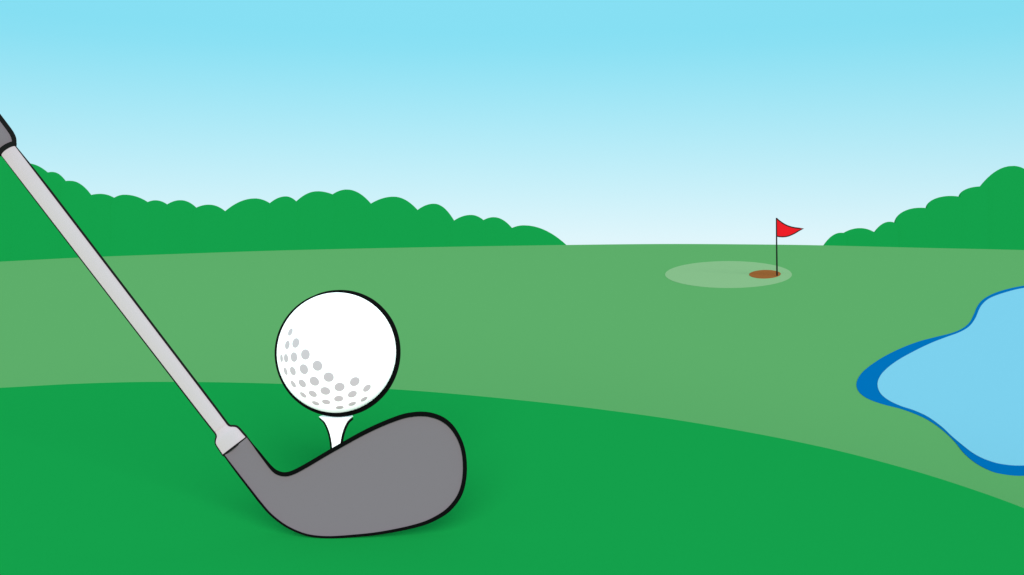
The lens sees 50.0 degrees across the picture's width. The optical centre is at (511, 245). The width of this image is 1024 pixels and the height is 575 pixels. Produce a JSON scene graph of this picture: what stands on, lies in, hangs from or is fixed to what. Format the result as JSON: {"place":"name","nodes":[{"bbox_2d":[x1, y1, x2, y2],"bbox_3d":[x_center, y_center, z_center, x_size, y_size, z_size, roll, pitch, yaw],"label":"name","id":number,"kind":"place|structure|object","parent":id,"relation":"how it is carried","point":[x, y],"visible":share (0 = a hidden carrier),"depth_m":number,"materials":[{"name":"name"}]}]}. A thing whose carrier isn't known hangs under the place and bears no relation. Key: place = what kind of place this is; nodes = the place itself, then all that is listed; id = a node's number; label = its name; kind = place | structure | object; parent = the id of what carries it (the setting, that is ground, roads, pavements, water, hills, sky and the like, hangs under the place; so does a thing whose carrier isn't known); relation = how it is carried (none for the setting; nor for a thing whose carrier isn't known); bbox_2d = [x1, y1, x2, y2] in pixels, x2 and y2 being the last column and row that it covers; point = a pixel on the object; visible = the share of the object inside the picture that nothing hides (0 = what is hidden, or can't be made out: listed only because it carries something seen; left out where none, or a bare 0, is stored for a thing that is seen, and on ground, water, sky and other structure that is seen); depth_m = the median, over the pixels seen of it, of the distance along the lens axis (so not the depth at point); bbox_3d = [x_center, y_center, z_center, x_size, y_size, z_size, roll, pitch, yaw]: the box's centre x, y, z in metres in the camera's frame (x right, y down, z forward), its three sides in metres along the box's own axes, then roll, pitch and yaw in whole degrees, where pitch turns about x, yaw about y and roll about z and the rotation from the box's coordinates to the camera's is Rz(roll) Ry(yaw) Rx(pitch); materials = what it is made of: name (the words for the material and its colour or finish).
{"place":"outdoors","nodes":[
{"label":"outdoors","id":0,"kind":"place"},
{"bbox_2d":[0,244,1023,507],"bbox_3d":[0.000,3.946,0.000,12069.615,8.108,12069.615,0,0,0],"label":"fairway","id":1,"kind":"structure","parent":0,"point":[628,328],"depth_m":15.39,"materials":[{"name":"green plant"}]},
{"bbox_2d":[0,156,11,261],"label":"tree","id":2,"kind":"object","parent":1,"relation":"on","point":[5,210],"visible":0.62,"depth_m":127.59,"materials":[{"name":"green plant"}]},
{"bbox_2d":[9,163,49,260],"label":"tree","id":3,"kind":"object","parent":1,"relation":"on","point":[30,234],"visible":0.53,"depth_m":127.62,"materials":[{"name":"green plant"}]},
{"bbox_2d":[47,172,64,258],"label":"tree","id":4,"kind":"object","parent":1,"relation":"on","point":[55,179],"visible":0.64,"depth_m":127.67,"materials":[{"name":"green plant"}]},
{"bbox_2d":[60,181,92,257],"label":"tree","id":5,"kind":"object","parent":1,"relation":"on","point":[75,201],"visible":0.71,"depth_m":127.60,"materials":[{"name":"green plant"}]},
{"bbox_2d":[89,194,113,256],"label":"tree","id":6,"kind":"object","parent":1,"relation":"on","point":[101,209],"visible":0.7,"depth_m":127.64,"materials":[{"name":"green plant"}]},
{"bbox_2d":[110,195,150,255],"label":"tree","id":7,"kind":"object","parent":1,"relation":"on","point":[130,233],"visible":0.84,"depth_m":127.56,"materials":[{"name":"green plant"}]},
{"bbox_2d":[147,200,168,254],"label":"tree","id":8,"kind":"object","parent":1,"relation":"on","point":[159,228],"visible":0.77,"depth_m":127.62,"materials":[{"name":"green plant"}]},
{"bbox_2d":[167,200,195,253],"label":"tree","id":9,"kind":"object","parent":1,"relation":"on","point":[180,215],"visible":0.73,"depth_m":127.68,"materials":[{"name":"green plant"}]},
{"bbox_2d":[192,205,227,252],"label":"tree","id":10,"kind":"object","parent":1,"relation":"on","point":[209,228],"visible":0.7,"depth_m":127.59,"materials":[{"name":"green plant"}]},
{"bbox_2d":[225,198,268,251],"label":"tree","id":11,"kind":"object","parent":1,"relation":"on","point":[246,218],"visible":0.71,"depth_m":127.65,"materials":[{"name":"green plant"}]},
{"bbox_2d":[265,196,297,250],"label":"tree","id":12,"kind":"object","parent":1,"relation":"on","point":[281,228],"visible":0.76,"depth_m":127.57,"materials":[{"name":"green plant"}]},
{"bbox_2d":[296,191,335,249],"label":"tree","id":13,"kind":"object","parent":1,"relation":"on","point":[316,220],"visible":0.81,"depth_m":127.62,"materials":[{"name":"green plant"}]},
{"bbox_2d":[333,189,370,248],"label":"tree","id":14,"kind":"object","parent":1,"relation":"on","point":[350,209],"visible":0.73,"depth_m":127.68,"materials":[{"name":"green plant"}]},
{"bbox_2d":[364,197,421,247],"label":"tree","id":15,"kind":"object","parent":1,"relation":"on","point":[392,222],"visible":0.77,"depth_m":127.60,"materials":[{"name":"green plant"}]},
{"bbox_2d":[418,204,453,246],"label":"tree","id":16,"kind":"object","parent":1,"relation":"on","point":[437,220],"visible":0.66,"depth_m":127.65,"materials":[{"name":"green plant"}]},
{"bbox_2d":[449,215,485,246],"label":"tree","id":17,"kind":"object","parent":1,"relation":"on","point":[467,230],"visible":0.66,"depth_m":127.57,"materials":[{"name":"green plant"}]},
{"bbox_2d":[484,217,515,245],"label":"tree","id":18,"kind":"object","parent":1,"relation":"on","point":[499,232],"visible":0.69,"depth_m":127.62,"materials":[{"name":"green plant"}]},
{"bbox_2d":[0,382,1023,574],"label":"tee mound","id":19,"kind":"object","parent":1,"relation":"on","point":[129,478],"visible":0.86,"depth_m":0.39,"materials":[{"name":"green plant"}]},
{"bbox_2d":[0,114,466,538],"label":"golf club","id":20,"kind":"object","parent":19,"relation":"on","point":[405,471],"visible":1,"depth_m":0.34,"materials":[{"name":"metal"}]},
{"bbox_2d":[319,415,352,448],"bbox_3d":[-0.062,0.076,0.386,0.012,0.032,0.012,0,0,0],"label":"golf tee","id":21,"kind":"object","parent":19,"relation":"on","point":[336,427],"visible":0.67,"depth_m":0.38,"materials":[{"name":"white plastic"}]},
{"bbox_2d":[275,290,400,416],"bbox_3d":[-0.061,0.038,0.385,0.043,0.044,0.042,0,0,0],"label":"golf ball","id":22,"kind":"object","parent":21,"relation":"on","point":[337,353],"visible":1,"depth_m":0.37,"materials":[{"name":"white plastic"}]},
{"bbox_2d":[512,225,565,245],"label":"tree","id":23,"kind":"object","parent":1,"relation":"on","point":[526,235],"visible":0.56,"depth_m":127.72,"materials":[{"name":"green plant"}]},
{"bbox_2d":[665,261,791,287],"bbox_3d":[8.718,1.000,44.224,4.900,0.241,32.832,0,0,11],"label":"putting green","id":24,"kind":"object","parent":1,"relation":"on","point":[723,274],"visible":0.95,"depth_m":40.27,"materials":[{"name":"green plant"}]},
{"bbox_2d":[749,270,780,278],"bbox_3d":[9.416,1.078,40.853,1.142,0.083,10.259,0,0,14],"label":"hole","id":25,"kind":"object","parent":24,"relation":"on","point":[763,274],"visible":0.96,"depth_m":40.12,"materials":[{"name":"brown soil"}]},
{"bbox_2d":[776,218,803,275],"bbox_3d":[9.793,0.082,38.708,0.978,2.093,0.175,0,0,6],"label":"golf flag","id":26,"kind":"object","parent":25,"relation":"on","point":[783,229],"visible":0.98,"depth_m":38.71,"materials":[{"name":"red fabric"}]},
{"bbox_2d":[824,233,846,245],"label":"tree","id":27,"kind":"object","parent":1,"relation":"on","point":[838,239],"visible":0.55,"depth_m":123.60,"materials":[{"name":"green plant"}]},
{"bbox_2d":[844,228,874,246],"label":"tree","id":28,"kind":"object","parent":1,"relation":"on","point":[859,236],"visible":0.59,"depth_m":123.65,"materials":[{"name":"green plant"}]},
{"bbox_2d":[872,222,898,246],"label":"tree","id":29,"kind":"object","parent":1,"relation":"on","point":[886,234],"visible":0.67,"depth_m":123.60,"materials":[{"name":"green plant"}]},
{"bbox_2d":[894,208,928,247],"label":"tree","id":30,"kind":"object","parent":1,"relation":"on","point":[913,223],"visible":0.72,"depth_m":123.68,"materials":[{"name":"green plant"}]},
{"bbox_2d":[856,286,1023,475],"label":"pond edge","id":31,"kind":"object","parent":1,"relation":"on","point":[867,382],"visible":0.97,"depth_m":8.62,"materials":[{"name":"liquid"}]},
{"bbox_2d":[926,196,961,248],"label":"tree","id":32,"kind":"object","parent":1,"relation":"on","point":[945,219],"visible":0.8,"depth_m":123.62,"materials":[{"name":"green plant"}]},
{"bbox_2d":[959,186,988,248],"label":"tree","id":33,"kind":"object","parent":1,"relation":"on","point":[975,220],"visible":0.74,"depth_m":123.56,"materials":[{"name":"green plant"}]},
{"bbox_2d":[981,166,1023,249],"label":"tree","id":34,"kind":"object","parent":1,"relation":"on","point":[1003,184],"visible":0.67,"depth_m":123.65,"materials":[{"name":"green plant"}]},
{"bbox_2d":[1020,170,1023,249],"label":"tree","id":35,"kind":"object","parent":1,"relation":"on","point":[1022,213],"visible":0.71,"depth_m":123.63,"materials":[{"name":"green plant"}]},
{"bbox_2d":[0,0,1023,244],"label":"sky","id":36,"kind":"structure","parent":0,"point":[580,122],"materials":[{"name":"blue"}]},
{"bbox_2d":[877,288,1023,465],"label":"pond water","id":37,"kind":"structure","parent":0,"point":[965,388],"depth_m":8.76,"materials":[{"name":"blue liquid"}]}
]}

